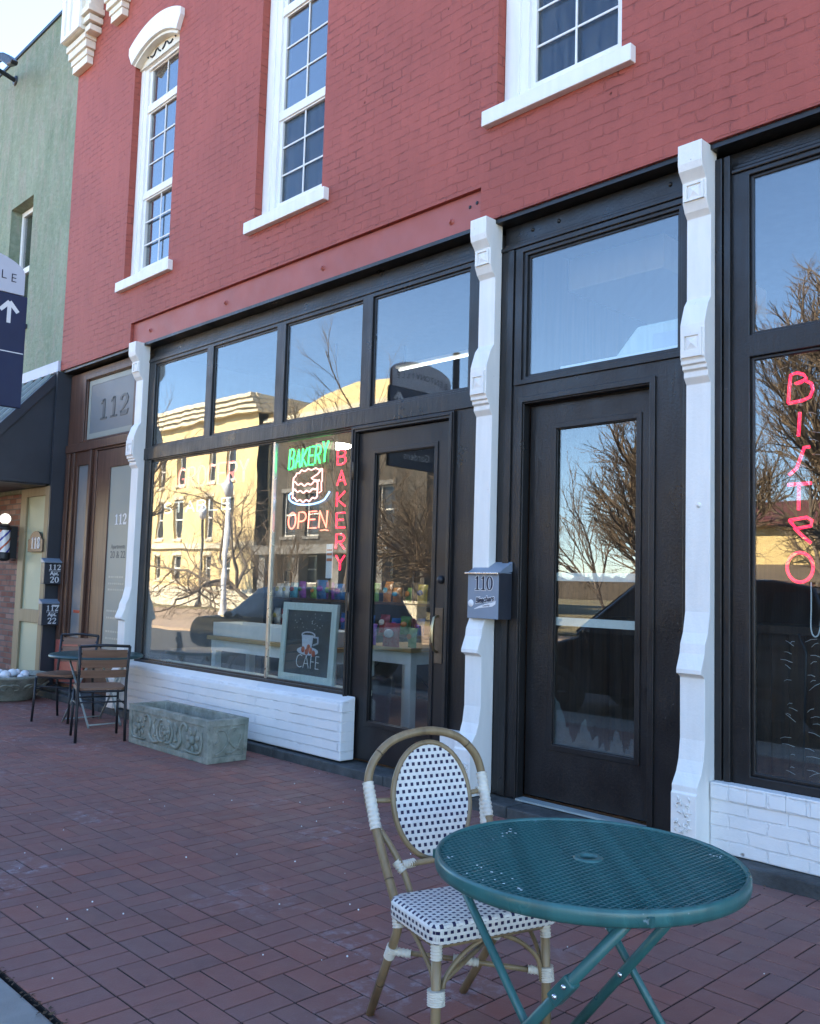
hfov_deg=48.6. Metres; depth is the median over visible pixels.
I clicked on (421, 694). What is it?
shelf rack
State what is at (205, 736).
stone planter
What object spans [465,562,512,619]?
mailbox
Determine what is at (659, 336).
duct unit
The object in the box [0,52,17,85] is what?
wall lamp
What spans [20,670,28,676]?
white ball
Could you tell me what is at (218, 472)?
neon sign
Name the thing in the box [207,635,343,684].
display table
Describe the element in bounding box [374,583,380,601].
snack bag
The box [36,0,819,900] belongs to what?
brick building
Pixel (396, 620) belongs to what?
snack bag
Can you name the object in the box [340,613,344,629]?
snack bag
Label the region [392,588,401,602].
snack bag
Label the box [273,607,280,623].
snack bag
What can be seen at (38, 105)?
stucco building
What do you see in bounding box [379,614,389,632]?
snack bag
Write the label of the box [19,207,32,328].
window
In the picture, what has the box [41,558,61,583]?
mailbox
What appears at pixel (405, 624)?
snack bag
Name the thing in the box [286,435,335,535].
neon sign
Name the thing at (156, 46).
window
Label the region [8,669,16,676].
white ball
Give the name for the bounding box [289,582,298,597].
snack bag
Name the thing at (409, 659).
display table
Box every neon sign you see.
[164,497,230,513]
[178,459,248,488]
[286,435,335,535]
[335,449,346,569]
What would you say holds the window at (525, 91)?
in the brick building at (274, 202)
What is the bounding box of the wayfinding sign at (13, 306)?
[0,253,26,408]
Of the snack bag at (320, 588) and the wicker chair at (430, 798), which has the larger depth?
the snack bag at (320, 588)
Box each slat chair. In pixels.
[30,633,99,723]
[69,644,131,742]
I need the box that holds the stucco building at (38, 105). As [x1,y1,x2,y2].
[0,10,78,670]
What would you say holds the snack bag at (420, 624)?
on the shelf rack
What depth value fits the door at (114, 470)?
10.83 m
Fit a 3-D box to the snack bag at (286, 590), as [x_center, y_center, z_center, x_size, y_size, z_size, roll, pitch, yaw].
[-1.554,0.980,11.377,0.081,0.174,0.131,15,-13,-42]
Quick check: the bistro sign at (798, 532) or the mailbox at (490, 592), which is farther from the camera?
the mailbox at (490, 592)
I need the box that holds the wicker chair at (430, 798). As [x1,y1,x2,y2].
[362,726,554,1023]
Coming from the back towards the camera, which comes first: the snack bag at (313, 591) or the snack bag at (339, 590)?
the snack bag at (313, 591)
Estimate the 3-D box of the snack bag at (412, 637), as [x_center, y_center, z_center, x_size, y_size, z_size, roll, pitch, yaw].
[0.018,1.162,8.384,0.081,0.180,0.120,11,-10,-38]
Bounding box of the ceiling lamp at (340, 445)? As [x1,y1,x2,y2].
[330,344,350,449]
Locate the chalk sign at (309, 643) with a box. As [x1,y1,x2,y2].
[278,602,339,685]
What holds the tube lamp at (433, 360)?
hanging from the brick building at (274, 202)
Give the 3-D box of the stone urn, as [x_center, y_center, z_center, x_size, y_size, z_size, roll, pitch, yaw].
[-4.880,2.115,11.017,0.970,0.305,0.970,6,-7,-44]
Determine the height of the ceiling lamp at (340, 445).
1.140 m
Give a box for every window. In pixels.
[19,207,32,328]
[115,6,184,293]
[243,0,328,235]
[481,0,635,129]
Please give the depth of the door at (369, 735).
7.31 m
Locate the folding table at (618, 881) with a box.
[433,817,752,1023]
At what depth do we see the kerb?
3.15 m
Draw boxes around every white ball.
[0,670,10,676]
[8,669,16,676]
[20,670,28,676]
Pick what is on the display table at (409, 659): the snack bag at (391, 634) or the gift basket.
the snack bag at (391, 634)
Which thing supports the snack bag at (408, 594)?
on the shelf rack
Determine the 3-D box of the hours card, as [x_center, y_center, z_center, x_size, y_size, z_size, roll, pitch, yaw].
[-0.708,0.432,7.968,0.005,0.300,0.085,6,-7,-44]
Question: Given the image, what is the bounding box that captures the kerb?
[0,978,52,1023]
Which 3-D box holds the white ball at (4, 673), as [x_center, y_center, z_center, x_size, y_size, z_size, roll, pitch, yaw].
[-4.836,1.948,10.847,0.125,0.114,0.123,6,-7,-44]
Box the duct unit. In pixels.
[560,319,677,368]
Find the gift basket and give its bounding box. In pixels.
[427,588,430,603]
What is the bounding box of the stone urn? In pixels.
[0,670,48,701]
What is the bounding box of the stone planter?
[129,700,248,764]
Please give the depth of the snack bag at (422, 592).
9.62 m
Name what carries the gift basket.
on the shelf rack
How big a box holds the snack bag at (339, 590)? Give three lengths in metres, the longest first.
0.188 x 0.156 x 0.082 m
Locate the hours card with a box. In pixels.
[326,544,332,577]
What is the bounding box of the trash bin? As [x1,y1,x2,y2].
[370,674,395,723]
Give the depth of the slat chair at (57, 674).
9.74 m
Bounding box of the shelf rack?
[260,571,429,699]
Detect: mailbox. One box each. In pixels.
[38,599,59,625]
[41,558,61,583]
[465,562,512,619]
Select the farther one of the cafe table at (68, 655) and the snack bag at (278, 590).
the snack bag at (278, 590)
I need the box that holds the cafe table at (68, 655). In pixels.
[48,650,142,728]
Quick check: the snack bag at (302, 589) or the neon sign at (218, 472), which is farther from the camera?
the snack bag at (302, 589)
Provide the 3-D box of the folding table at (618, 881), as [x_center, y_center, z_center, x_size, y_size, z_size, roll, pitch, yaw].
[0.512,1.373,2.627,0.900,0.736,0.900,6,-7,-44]
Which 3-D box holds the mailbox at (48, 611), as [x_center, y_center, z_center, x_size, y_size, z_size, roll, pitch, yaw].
[-4.577,1.276,11.568,0.289,0.334,0.122,6,-7,-44]
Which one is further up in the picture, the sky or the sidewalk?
the sky
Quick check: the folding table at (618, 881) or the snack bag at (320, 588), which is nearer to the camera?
the folding table at (618, 881)
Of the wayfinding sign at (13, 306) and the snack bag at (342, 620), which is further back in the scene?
the snack bag at (342, 620)
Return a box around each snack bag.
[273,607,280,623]
[275,583,284,596]
[282,583,290,596]
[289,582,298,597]
[298,581,305,597]
[310,585,316,598]
[316,580,327,598]
[325,582,334,599]
[334,584,344,599]
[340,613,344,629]
[373,624,377,644]
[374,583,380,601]
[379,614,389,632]
[382,623,400,646]
[383,582,393,601]
[391,618,400,622]
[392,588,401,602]
[400,616,410,634]
[405,588,411,602]
[407,628,417,647]
[415,618,424,635]
[417,584,427,603]
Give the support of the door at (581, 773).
in the brick building at (274, 202)
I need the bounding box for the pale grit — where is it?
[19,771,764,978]
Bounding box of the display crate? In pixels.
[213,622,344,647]
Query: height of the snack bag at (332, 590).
0.202 m
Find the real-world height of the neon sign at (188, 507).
0.131 m
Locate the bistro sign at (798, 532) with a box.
[785,371,819,637]
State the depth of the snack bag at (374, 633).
8.59 m
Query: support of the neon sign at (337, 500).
attached to the brick building at (274, 202)
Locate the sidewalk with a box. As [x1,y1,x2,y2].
[0,696,819,1023]
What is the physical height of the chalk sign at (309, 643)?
0.735 m
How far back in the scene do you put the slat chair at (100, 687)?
8.34 m
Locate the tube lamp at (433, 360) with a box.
[396,346,467,370]
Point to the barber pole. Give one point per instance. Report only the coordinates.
(8, 540)
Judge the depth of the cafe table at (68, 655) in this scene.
9.23 m
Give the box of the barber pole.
[0,513,17,560]
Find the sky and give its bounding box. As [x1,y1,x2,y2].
[0,0,62,69]
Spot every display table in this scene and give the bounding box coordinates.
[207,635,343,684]
[372,642,428,727]
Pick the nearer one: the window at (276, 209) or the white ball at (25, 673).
the window at (276, 209)
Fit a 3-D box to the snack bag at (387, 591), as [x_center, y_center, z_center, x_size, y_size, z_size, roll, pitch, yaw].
[-0.249,0.882,10.056,0.081,0.229,0.145,16,-12,-36]
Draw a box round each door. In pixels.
[85,446,130,695]
[347,421,448,767]
[524,389,649,821]

